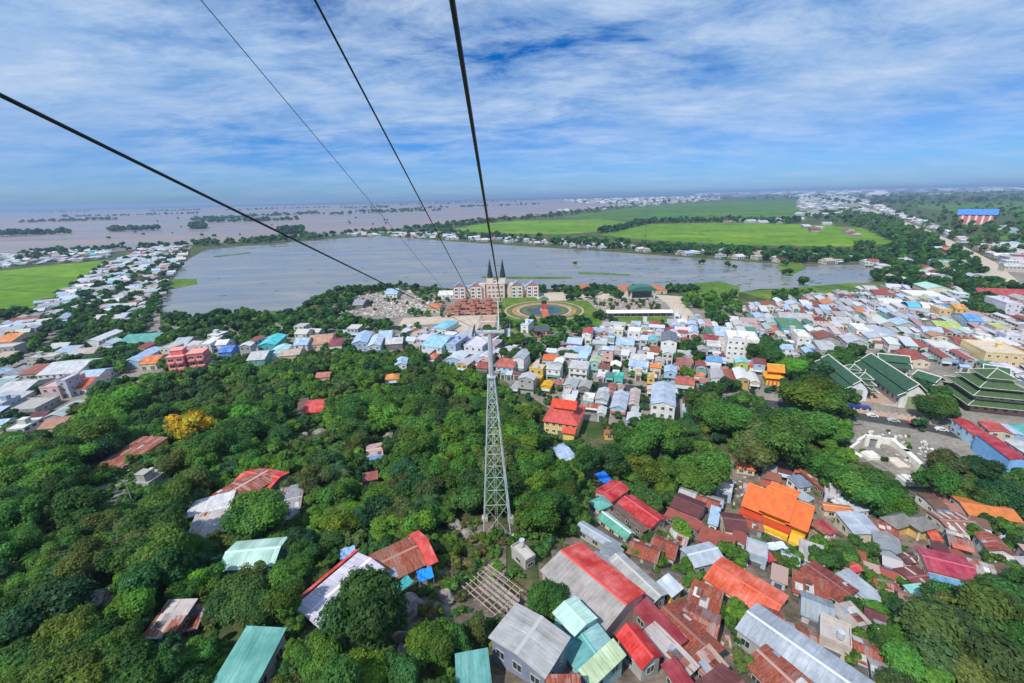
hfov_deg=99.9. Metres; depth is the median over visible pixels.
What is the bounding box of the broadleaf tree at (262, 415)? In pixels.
[252,409,280,425]
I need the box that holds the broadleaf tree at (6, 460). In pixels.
[0,453,16,469]
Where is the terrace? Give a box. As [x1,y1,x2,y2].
[863,392,896,406]
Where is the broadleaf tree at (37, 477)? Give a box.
[13,465,85,489]
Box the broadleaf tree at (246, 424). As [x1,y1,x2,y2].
[212,414,262,436]
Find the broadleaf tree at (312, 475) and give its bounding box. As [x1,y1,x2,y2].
[296,462,337,493]
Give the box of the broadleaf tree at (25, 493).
[15,489,49,499]
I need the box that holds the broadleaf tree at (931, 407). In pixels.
[911,394,960,419]
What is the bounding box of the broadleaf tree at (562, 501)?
[531,488,571,517]
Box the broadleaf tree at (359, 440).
[345,430,368,452]
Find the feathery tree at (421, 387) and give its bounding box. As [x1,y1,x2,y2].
[402,378,432,395]
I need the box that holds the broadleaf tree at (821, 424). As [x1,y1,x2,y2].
[785,407,838,438]
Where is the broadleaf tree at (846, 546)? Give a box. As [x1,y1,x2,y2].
[826,540,861,558]
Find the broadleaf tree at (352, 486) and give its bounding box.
[326,479,357,498]
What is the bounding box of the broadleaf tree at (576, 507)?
[553,488,582,517]
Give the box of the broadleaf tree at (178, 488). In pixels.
[134,475,195,511]
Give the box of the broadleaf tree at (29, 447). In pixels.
[15,444,45,452]
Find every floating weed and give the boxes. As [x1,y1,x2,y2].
[213,252,250,256]
[482,276,571,278]
[578,272,629,275]
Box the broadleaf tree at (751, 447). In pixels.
[730,418,778,468]
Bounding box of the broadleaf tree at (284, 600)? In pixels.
[258,578,305,623]
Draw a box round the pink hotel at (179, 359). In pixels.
[165,346,211,373]
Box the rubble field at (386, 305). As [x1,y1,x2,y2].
[341,291,438,317]
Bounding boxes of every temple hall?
[814,354,872,400]
[855,353,928,408]
[875,353,912,374]
[910,370,948,385]
[980,364,1011,374]
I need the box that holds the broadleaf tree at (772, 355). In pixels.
[760,347,786,363]
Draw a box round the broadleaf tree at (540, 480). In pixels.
[524,469,552,492]
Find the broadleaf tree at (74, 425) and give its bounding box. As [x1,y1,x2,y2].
[55,419,89,437]
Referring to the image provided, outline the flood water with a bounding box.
[0,197,689,257]
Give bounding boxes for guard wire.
[201,0,473,324]
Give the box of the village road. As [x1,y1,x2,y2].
[24,248,185,364]
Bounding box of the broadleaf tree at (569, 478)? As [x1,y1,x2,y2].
[564,474,577,490]
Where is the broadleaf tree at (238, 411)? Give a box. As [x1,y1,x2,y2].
[231,404,267,418]
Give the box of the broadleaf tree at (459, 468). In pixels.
[449,462,465,472]
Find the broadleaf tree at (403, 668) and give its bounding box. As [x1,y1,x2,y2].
[380,648,419,682]
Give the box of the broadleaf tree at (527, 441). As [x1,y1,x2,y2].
[502,433,538,450]
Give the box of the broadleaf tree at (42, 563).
[6,556,59,586]
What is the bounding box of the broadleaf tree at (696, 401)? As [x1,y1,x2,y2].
[682,386,720,420]
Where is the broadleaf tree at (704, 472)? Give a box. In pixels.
[665,447,734,494]
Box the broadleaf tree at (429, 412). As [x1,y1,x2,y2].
[427,409,437,415]
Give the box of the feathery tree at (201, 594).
[194,577,219,605]
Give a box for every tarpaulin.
[340,545,354,560]
[397,575,413,590]
[416,566,434,586]
[594,471,611,484]
[766,551,776,562]
[768,541,787,552]
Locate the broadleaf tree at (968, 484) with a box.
[949,477,975,496]
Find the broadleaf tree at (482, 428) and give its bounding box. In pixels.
[479,424,490,432]
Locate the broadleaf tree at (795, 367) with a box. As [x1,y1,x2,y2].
[773,357,808,380]
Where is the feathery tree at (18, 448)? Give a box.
[5,443,37,452]
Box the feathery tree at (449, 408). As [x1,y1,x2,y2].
[431,405,455,415]
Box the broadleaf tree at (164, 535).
[126,520,196,566]
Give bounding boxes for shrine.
[762,363,784,385]
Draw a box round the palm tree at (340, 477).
[323,468,352,487]
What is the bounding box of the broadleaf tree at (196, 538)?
[183,531,203,550]
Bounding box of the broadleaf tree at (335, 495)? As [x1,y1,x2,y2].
[316,480,356,510]
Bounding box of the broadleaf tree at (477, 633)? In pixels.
[463,610,488,649]
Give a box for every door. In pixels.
[629,556,639,561]
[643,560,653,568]
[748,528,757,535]
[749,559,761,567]
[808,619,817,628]
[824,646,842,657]
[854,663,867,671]
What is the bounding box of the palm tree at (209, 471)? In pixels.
[198,465,215,476]
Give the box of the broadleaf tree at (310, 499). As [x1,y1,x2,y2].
[303,486,323,507]
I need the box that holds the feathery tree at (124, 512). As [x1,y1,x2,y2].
[120,508,134,516]
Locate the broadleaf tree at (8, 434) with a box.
[0,430,30,440]
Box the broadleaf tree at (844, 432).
[826,422,854,442]
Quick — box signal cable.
[314,0,483,320]
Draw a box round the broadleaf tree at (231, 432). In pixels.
[224,429,240,442]
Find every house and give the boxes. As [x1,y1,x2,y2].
[0,324,26,330]
[0,330,14,334]
[0,332,40,342]
[0,342,27,352]
[0,365,31,376]
[0,366,14,373]
[0,377,55,393]
[0,378,20,386]
[0,390,35,399]
[0,394,21,405]
[0,395,61,414]
[0,417,18,431]
[10,315,40,321]
[12,321,41,327]
[17,363,50,379]
[24,351,64,365]
[30,409,57,417]
[33,298,60,306]
[35,358,110,378]
[36,415,71,431]
[37,302,61,306]
[38,373,85,398]
[43,399,88,419]
[50,342,71,350]
[55,345,84,353]
[55,373,81,397]
[74,375,110,394]
[75,347,105,354]
[80,368,119,377]
[83,329,123,346]
[88,286,110,289]
[94,436,168,468]
[100,287,115,292]
[111,313,127,318]
[121,332,165,344]
[126,346,160,368]
[133,467,169,485]
[138,354,168,369]
[143,289,158,293]
[143,598,197,642]
[144,291,166,297]
[158,343,183,353]
[173,336,201,344]
[183,603,205,634]
[185,490,235,520]
[188,507,231,540]
[197,335,223,352]
[210,468,274,504]
[212,339,235,351]
[212,626,286,682]
[217,345,239,356]
[219,537,287,577]
[233,467,289,489]
[238,341,255,354]
[246,350,273,366]
[258,333,286,350]
[271,343,292,360]
[278,348,305,361]
[280,484,305,520]
[293,337,312,350]
[295,549,383,628]
[297,397,308,414]
[301,399,324,414]
[309,333,338,349]
[315,371,333,382]
[328,337,346,348]
[351,330,372,350]
[352,299,369,308]
[362,470,377,483]
[366,442,382,461]
[367,333,384,353]
[367,530,438,580]
[379,330,394,344]
[384,373,399,385]
[385,288,402,297]
[385,337,404,349]
[394,356,407,372]
[421,334,454,353]
[426,353,440,361]
[428,303,442,312]
[433,320,458,333]
[438,290,453,298]
[442,333,469,354]
[446,350,469,366]
[455,647,491,682]
[464,337,487,356]
[470,351,483,367]
[475,362,488,373]
[478,350,495,361]
[488,602,570,682]
[495,357,516,371]
[509,380,518,394]
[511,538,535,569]
[513,349,530,372]
[518,372,537,394]
[521,319,533,332]
[529,363,545,378]
[536,374,542,387]
[540,379,553,393]
[540,542,645,637]
[542,354,559,363]
[545,674,580,682]
[546,364,562,378]
[549,443,574,460]
[550,378,564,390]
[552,596,597,638]
[553,620,610,673]
[563,377,579,390]
[566,337,584,345]
[568,360,589,379]
[571,345,591,359]
[577,379,592,397]
[577,521,622,549]
[578,638,626,682]
[579,284,589,292]
[581,401,602,413]
[582,327,593,344]
[583,392,594,401]
[589,354,602,374]
[590,496,611,513]
[594,387,609,406]
[594,479,629,506]
[594,550,612,566]
[597,511,635,541]
[598,363,609,377]
[599,542,623,559]
[602,346,613,363]
[603,429,613,439]
[607,382,617,400]
[608,552,667,608]
[610,344,625,358]
[610,390,629,417]
[612,503,648,535]
[613,327,623,337]
[614,371,623,383]
[615,337,635,347]
[615,623,663,680]
[616,494,666,532]
[617,285,629,293]
[627,327,640,342]
[627,387,640,410]
[627,538,661,568]
[628,353,646,360]
[628,359,648,375]
[631,321,640,326]
[632,595,687,646]
[643,621,700,678]
[647,363,661,374]
[647,372,654,385]
[650,285,666,293]
[650,321,661,324]
[650,346,661,356]
[650,381,675,418]
[650,533,680,564]
[655,331,660,344]
[656,573,683,602]
[660,602,725,655]
[660,657,693,682]
[661,330,677,356]
[664,364,676,382]
[664,507,702,533]
[667,527,688,552]
[670,492,706,519]
[675,357,691,373]
[675,375,694,391]
[677,597,721,639]
[678,487,698,497]
[679,541,723,572]
[687,578,723,614]
[688,325,698,338]
[692,643,729,677]
[693,372,704,383]
[694,663,744,682]
[695,494,720,513]
[697,525,735,554]
[703,334,717,342]
[703,557,788,611]
[705,340,720,354]
[706,356,721,368]
[707,505,720,529]
[712,326,730,340]
[719,511,748,534]
[720,337,724,353]
[733,356,748,371]
[735,461,755,475]
[735,603,874,682]
[744,517,763,537]
[745,537,768,569]
[746,644,813,682]
[748,362,752,371]
[751,357,766,374]
[760,604,785,620]
[773,312,813,322]
[774,317,804,332]
[779,344,793,356]
[785,620,819,644]
[786,474,812,491]
[791,329,811,348]
[791,568,830,600]
[798,491,814,503]
[798,538,824,566]
[799,471,823,494]
[799,590,834,628]
[800,560,858,603]
[810,519,837,538]
[811,320,832,328]
[811,330,840,345]
[812,340,834,355]
[816,612,851,661]
[819,501,853,516]
[827,316,852,325]
[830,496,870,515]
[831,538,866,564]
[834,510,879,542]
[834,568,882,604]
[834,600,871,630]
[838,333,868,350]
[840,562,863,575]
[846,323,872,335]
[851,634,887,671]
[857,324,901,341]
[863,604,899,623]
[866,657,890,681]
[870,298,902,303]
[871,531,901,557]
[871,576,899,593]
[873,519,900,540]
[873,618,886,629]
[887,317,916,327]
[893,565,934,589]
[894,348,930,368]
[896,552,917,566]
[899,290,947,297]
[903,583,927,596]
[912,281,951,292]
[914,492,950,511]
[914,545,976,586]
[916,326,944,336]
[922,320,961,329]
[924,330,949,340]
[924,529,943,543]
[925,510,982,540]
[927,303,952,316]
[936,340,970,354]
[942,528,969,539]
[943,532,974,554]
[947,303,968,312]
[948,336,976,345]
[949,418,985,446]
[949,495,1023,523]
[951,313,984,326]
[959,339,1023,366]
[966,557,997,574]
[971,433,1023,472]
[972,334,998,340]
[972,531,1015,561]
[974,288,1023,295]
[976,421,1015,441]
[984,296,1022,314]
[985,322,1011,330]
[988,563,1014,583]
[995,329,1023,342]
[997,263,1023,271]
[998,243,1023,245]
[1001,423,1023,439]
[1004,439,1023,455]
[1009,424,1023,433]
[1013,556,1023,566]
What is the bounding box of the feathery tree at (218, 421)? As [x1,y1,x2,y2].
[211,416,239,431]
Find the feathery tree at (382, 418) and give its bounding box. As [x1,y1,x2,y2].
[367,402,403,430]
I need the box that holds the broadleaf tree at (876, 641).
[867,633,888,648]
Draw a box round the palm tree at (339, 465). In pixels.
[327,460,353,481]
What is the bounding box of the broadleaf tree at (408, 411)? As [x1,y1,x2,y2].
[390,404,416,426]
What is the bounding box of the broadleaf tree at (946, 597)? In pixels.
[924,590,962,613]
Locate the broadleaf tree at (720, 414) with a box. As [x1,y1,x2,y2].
[697,399,751,435]
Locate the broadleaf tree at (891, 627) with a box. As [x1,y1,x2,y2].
[866,618,906,640]
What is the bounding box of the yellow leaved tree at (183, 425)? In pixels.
[162,409,215,440]
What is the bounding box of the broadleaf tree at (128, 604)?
[102,587,156,625]
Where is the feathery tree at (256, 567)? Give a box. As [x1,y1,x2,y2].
[236,562,265,581]
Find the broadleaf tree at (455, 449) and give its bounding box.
[445,441,468,458]
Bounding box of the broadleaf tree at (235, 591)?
[201,570,269,628]
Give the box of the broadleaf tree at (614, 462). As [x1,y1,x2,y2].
[599,442,630,476]
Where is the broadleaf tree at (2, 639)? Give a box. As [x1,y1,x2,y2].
[0,613,12,642]
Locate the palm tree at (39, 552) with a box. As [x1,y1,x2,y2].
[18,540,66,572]
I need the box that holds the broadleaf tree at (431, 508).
[421,502,438,518]
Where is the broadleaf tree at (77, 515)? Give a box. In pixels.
[56,507,103,528]
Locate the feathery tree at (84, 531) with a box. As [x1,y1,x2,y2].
[76,518,94,537]
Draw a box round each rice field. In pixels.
[0,260,108,314]
[453,219,625,233]
[564,201,811,219]
[600,223,892,245]
[913,201,1023,212]
[989,231,1021,240]
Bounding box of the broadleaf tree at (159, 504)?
[152,501,180,511]
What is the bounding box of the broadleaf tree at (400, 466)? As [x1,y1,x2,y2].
[389,459,419,476]
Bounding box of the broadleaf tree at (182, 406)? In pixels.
[170,400,200,414]
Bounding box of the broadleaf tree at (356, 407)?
[341,395,369,420]
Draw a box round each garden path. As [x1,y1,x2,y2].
[504,301,583,320]
[512,303,575,318]
[516,304,571,317]
[522,305,566,315]
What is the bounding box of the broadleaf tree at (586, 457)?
[574,443,602,477]
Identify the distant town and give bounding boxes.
[0,187,1023,601]
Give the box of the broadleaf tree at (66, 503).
[49,485,110,522]
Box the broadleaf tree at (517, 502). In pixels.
[509,488,537,510]
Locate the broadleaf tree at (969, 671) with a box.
[944,645,1021,682]
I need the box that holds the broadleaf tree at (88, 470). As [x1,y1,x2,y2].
[77,463,92,474]
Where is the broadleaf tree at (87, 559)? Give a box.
[52,535,113,585]
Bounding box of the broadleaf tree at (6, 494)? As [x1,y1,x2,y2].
[0,488,19,501]
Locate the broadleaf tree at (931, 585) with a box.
[917,578,958,597]
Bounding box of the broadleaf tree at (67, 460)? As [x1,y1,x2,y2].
[20,444,82,475]
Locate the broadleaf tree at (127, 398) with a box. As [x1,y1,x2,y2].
[83,384,144,418]
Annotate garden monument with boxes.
[539,296,548,316]
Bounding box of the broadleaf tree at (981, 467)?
[963,454,1008,480]
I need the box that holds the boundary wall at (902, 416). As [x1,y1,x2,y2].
[853,408,938,423]
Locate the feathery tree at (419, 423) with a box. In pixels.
[398,414,435,432]
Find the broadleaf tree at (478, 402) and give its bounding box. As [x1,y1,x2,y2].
[469,394,494,412]
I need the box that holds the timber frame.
[462,564,522,618]
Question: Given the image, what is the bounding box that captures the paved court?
[849,435,924,474]
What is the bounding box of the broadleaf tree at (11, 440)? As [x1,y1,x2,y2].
[0,433,29,447]
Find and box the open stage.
[626,284,656,299]
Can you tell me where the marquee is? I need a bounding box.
[605,310,672,316]
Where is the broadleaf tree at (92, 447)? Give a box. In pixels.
[57,442,100,461]
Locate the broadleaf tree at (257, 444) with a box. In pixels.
[238,437,266,454]
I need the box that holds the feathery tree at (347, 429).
[337,418,371,440]
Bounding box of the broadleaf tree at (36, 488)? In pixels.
[11,483,43,491]
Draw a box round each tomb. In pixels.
[860,451,880,459]
[888,457,909,466]
[895,474,921,486]
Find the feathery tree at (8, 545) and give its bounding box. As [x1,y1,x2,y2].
[0,529,38,561]
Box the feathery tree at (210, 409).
[193,404,222,427]
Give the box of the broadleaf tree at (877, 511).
[864,499,884,516]
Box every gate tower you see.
[837,360,862,380]
[846,369,878,398]
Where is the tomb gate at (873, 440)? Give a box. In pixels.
[863,434,882,447]
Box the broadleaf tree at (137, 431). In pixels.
[122,424,161,439]
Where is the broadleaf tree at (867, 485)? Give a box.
[831,466,894,508]
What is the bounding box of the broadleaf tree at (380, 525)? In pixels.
[368,515,398,542]
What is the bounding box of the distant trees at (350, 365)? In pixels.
[0,189,1023,682]
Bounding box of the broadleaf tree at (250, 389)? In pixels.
[224,381,259,404]
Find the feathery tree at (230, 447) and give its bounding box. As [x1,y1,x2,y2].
[217,433,252,455]
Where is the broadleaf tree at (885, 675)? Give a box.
[873,665,917,682]
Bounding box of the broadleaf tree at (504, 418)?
[485,415,511,430]
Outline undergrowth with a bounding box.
[0,394,1016,682]
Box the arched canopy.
[901,301,949,311]
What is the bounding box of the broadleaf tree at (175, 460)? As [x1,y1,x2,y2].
[154,449,192,473]
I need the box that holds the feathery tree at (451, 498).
[436,489,459,511]
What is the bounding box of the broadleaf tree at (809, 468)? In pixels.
[795,450,825,477]
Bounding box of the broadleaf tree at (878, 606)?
[858,598,897,620]
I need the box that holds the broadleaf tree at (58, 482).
[40,474,79,498]
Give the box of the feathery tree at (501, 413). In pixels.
[499,410,522,416]
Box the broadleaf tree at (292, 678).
[269,668,306,682]
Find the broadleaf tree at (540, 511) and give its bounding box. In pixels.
[519,495,561,533]
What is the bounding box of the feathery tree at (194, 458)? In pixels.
[184,443,218,467]
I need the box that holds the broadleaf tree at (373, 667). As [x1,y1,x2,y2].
[349,647,389,682]
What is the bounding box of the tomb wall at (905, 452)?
[850,433,924,468]
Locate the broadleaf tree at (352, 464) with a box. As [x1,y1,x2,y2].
[336,448,360,475]
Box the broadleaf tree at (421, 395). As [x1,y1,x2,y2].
[406,391,427,398]
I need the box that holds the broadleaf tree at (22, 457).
[12,449,42,463]
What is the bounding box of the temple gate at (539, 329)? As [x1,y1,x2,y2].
[534,326,549,337]
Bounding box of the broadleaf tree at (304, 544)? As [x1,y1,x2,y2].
[285,537,320,560]
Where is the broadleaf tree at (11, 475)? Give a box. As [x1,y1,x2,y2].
[0,464,27,489]
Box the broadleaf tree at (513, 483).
[478,469,525,501]
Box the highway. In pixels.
[846,201,1020,283]
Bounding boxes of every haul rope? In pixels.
[0,93,491,327]
[449,0,504,325]
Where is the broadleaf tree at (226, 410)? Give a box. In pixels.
[210,403,238,426]
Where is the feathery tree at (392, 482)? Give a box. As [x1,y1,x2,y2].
[384,471,410,489]
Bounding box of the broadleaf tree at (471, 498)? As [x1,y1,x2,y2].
[457,483,483,513]
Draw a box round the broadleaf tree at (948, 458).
[924,447,972,473]
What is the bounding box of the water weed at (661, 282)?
[217,255,864,295]
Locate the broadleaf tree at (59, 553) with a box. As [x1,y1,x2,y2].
[35,547,73,561]
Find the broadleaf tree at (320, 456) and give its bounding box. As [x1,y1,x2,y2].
[304,448,343,464]
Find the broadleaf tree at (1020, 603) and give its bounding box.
[1015,597,1023,610]
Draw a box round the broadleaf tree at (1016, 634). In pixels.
[986,620,1023,660]
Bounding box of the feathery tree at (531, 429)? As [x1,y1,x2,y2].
[508,424,543,445]
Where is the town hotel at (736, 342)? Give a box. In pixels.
[724,330,759,359]
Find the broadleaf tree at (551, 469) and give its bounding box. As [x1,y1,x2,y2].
[542,463,562,474]
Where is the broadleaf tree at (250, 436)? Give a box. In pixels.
[239,432,256,439]
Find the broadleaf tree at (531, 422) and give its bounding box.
[525,420,535,425]
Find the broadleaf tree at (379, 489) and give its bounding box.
[362,484,398,500]
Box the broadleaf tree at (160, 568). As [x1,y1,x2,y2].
[113,546,197,597]
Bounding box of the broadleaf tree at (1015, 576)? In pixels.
[1000,566,1023,585]
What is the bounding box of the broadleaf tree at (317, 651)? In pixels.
[292,628,344,682]
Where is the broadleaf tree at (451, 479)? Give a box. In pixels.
[441,467,464,494]
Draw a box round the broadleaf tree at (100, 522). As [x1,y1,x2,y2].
[78,507,123,535]
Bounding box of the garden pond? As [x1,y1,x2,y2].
[520,304,567,315]
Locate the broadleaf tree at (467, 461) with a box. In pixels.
[449,454,477,468]
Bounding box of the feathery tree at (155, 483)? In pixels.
[146,477,176,491]
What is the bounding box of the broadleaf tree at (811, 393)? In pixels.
[775,373,848,412]
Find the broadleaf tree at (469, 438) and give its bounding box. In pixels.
[461,430,485,445]
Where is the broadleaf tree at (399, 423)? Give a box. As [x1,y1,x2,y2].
[396,418,408,429]
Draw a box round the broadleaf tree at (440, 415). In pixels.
[434,409,454,424]
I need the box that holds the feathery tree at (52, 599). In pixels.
[0,571,103,642]
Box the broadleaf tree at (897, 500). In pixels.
[875,486,919,515]
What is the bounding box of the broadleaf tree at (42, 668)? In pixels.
[0,651,68,682]
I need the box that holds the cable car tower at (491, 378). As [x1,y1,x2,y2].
[468,321,513,535]
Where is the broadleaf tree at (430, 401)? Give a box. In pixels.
[416,392,448,410]
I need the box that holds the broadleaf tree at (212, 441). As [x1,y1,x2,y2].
[178,429,231,468]
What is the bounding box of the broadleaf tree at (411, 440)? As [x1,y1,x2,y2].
[397,426,434,454]
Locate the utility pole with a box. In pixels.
[122,479,134,507]
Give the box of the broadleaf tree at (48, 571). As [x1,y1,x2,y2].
[32,557,65,576]
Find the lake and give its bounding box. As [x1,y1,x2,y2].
[162,236,880,315]
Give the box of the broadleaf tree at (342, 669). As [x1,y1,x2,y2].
[305,651,361,682]
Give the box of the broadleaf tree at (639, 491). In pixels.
[624,482,647,501]
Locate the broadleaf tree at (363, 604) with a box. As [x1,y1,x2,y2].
[313,564,409,651]
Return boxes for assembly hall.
[542,398,585,439]
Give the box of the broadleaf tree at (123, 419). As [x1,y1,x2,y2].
[88,414,133,425]
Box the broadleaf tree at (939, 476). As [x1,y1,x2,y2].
[907,462,964,497]
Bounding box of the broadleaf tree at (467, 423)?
[444,408,480,434]
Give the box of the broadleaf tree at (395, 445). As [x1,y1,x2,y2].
[393,431,415,449]
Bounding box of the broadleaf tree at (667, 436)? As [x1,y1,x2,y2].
[634,417,694,456]
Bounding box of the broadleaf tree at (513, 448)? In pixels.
[504,442,522,461]
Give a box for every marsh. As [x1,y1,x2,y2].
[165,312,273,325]
[169,279,197,289]
[684,281,739,309]
[742,283,884,300]
[778,262,804,275]
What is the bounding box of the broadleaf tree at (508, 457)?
[476,442,515,471]
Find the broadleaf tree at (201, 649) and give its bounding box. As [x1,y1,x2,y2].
[181,635,219,667]
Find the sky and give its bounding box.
[0,0,1023,208]
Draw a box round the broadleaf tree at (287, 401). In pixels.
[271,394,294,413]
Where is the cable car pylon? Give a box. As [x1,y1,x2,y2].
[493,301,501,329]
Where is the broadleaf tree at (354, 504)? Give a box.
[347,501,365,524]
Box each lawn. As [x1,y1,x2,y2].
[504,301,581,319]
[607,316,670,322]
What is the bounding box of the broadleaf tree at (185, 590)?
[164,577,204,601]
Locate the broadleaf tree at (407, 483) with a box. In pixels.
[395,472,425,492]
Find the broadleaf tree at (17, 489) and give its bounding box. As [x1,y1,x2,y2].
[9,484,33,496]
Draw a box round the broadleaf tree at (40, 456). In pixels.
[13,448,53,465]
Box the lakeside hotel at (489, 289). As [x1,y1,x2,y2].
[453,259,538,298]
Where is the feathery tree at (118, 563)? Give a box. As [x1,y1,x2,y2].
[94,533,143,575]
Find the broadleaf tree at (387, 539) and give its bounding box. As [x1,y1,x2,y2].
[378,533,400,549]
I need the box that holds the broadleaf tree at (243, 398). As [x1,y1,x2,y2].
[232,392,255,406]
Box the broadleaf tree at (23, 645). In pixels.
[0,634,40,655]
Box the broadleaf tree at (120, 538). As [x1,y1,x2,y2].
[108,526,152,549]
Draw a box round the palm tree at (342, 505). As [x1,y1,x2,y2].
[322,501,353,531]
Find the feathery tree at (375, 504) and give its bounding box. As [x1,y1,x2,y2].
[353,492,392,529]
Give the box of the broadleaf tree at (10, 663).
[0,650,30,678]
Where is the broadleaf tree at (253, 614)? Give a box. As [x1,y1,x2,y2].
[234,593,275,628]
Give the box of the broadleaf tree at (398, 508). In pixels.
[378,494,421,529]
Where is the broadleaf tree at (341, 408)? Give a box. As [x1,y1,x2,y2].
[331,398,360,417]
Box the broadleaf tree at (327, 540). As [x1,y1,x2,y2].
[312,530,344,557]
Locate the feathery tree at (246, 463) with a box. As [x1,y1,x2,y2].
[234,455,263,475]
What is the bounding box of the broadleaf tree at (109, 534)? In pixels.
[101,525,115,539]
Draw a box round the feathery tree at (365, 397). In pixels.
[360,388,384,399]
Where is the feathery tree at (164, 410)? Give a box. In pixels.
[143,403,180,421]
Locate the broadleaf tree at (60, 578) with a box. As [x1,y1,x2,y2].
[35,574,67,581]
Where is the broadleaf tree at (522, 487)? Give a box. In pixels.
[514,477,527,496]
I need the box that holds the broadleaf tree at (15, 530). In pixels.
[7,520,35,535]
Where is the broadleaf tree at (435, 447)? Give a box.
[427,431,449,454]
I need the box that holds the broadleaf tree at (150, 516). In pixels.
[116,501,187,536]
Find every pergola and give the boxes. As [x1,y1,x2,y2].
[445,307,499,315]
[447,302,497,309]
[455,297,496,304]
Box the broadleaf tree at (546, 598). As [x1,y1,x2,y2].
[526,579,569,622]
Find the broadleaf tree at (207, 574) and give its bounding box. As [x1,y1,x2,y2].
[170,561,228,594]
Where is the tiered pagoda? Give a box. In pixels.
[943,364,1023,415]
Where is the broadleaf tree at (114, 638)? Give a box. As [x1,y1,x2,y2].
[90,618,144,656]
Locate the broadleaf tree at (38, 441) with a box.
[0,436,51,451]
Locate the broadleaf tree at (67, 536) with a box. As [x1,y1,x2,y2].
[40,525,84,550]
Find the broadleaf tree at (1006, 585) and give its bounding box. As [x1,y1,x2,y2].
[972,575,1023,603]
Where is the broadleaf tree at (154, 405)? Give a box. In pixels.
[147,402,174,412]
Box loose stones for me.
[345,289,1017,659]
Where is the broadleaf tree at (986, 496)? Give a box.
[965,485,1008,506]
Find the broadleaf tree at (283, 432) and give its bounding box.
[262,423,292,444]
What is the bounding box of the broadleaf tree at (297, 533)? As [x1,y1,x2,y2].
[283,525,316,551]
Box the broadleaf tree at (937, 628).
[894,593,1023,682]
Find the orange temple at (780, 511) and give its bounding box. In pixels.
[738,481,814,545]
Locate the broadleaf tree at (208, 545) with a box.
[192,537,220,554]
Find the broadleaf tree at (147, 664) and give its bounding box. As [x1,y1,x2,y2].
[104,636,184,682]
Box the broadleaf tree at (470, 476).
[456,467,488,494]
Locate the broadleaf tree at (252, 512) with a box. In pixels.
[218,487,290,539]
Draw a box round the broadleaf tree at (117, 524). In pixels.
[112,506,147,531]
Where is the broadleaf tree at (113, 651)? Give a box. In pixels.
[106,647,131,665]
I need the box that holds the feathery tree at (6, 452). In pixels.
[0,447,36,463]
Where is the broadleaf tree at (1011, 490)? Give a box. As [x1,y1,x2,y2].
[973,477,1023,511]
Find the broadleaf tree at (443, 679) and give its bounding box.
[418,675,456,682]
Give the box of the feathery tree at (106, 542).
[80,531,112,551]
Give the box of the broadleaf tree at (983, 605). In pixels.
[952,578,1023,638]
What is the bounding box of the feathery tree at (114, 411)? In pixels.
[94,406,127,417]
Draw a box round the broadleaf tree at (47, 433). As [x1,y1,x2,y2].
[30,429,53,439]
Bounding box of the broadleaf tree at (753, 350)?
[745,342,769,358]
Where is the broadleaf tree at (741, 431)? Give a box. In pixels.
[729,411,758,433]
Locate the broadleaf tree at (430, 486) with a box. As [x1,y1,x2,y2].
[413,475,444,503]
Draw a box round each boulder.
[84,588,110,610]
[102,595,115,607]
[298,432,307,436]
[309,428,326,434]
[382,432,392,438]
[391,631,408,642]
[397,592,422,621]
[438,588,454,605]
[447,517,462,530]
[460,528,473,538]
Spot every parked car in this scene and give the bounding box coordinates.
[866,413,878,417]
[887,418,899,422]
[934,426,948,431]
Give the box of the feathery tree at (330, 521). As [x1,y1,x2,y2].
[314,505,359,534]
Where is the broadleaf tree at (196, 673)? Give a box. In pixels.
[166,663,212,682]
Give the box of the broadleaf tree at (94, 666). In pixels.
[57,641,121,682]
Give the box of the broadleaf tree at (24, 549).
[2,525,42,562]
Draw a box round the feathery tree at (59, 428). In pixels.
[50,418,75,436]
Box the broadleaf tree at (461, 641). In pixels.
[435,616,472,657]
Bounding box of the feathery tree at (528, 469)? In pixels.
[507,459,539,481]
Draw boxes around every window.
[181,617,188,630]
[260,673,267,682]
[275,646,282,661]
[496,648,504,661]
[512,659,521,674]
[530,673,539,682]
[559,650,564,666]
[611,664,618,676]
[625,651,632,666]
[637,616,643,628]
[646,663,654,675]
[656,600,661,607]
[741,636,749,649]
[751,674,760,682]
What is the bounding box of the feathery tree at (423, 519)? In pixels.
[400,506,435,531]
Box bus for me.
[847,403,871,410]
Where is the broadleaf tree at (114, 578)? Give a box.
[112,568,126,595]
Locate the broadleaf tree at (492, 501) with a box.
[483,487,506,514]
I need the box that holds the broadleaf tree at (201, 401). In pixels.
[188,395,224,406]
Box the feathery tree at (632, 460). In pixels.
[625,454,652,471]
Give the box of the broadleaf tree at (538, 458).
[514,446,547,473]
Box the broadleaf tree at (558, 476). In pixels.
[549,470,565,487]
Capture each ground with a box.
[0,185,1023,682]
[0,246,1023,433]
[77,469,147,504]
[397,522,506,653]
[491,454,1023,682]
[496,296,602,333]
[846,425,978,491]
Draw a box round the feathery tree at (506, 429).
[487,422,518,444]
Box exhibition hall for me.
[957,209,999,224]
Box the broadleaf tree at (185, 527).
[179,522,187,534]
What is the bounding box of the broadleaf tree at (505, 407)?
[499,403,517,413]
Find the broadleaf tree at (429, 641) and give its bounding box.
[403,618,456,670]
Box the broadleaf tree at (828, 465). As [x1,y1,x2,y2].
[809,454,852,486]
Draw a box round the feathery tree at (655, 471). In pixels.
[634,459,674,489]
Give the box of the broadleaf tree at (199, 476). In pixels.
[182,463,213,490]
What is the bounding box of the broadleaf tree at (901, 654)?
[878,632,957,682]
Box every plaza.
[398,316,453,325]
[446,312,499,317]
[454,317,479,333]
[478,316,496,329]
[536,291,682,301]
[586,299,663,312]
[664,297,692,320]
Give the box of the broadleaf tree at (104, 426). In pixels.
[70,414,121,454]

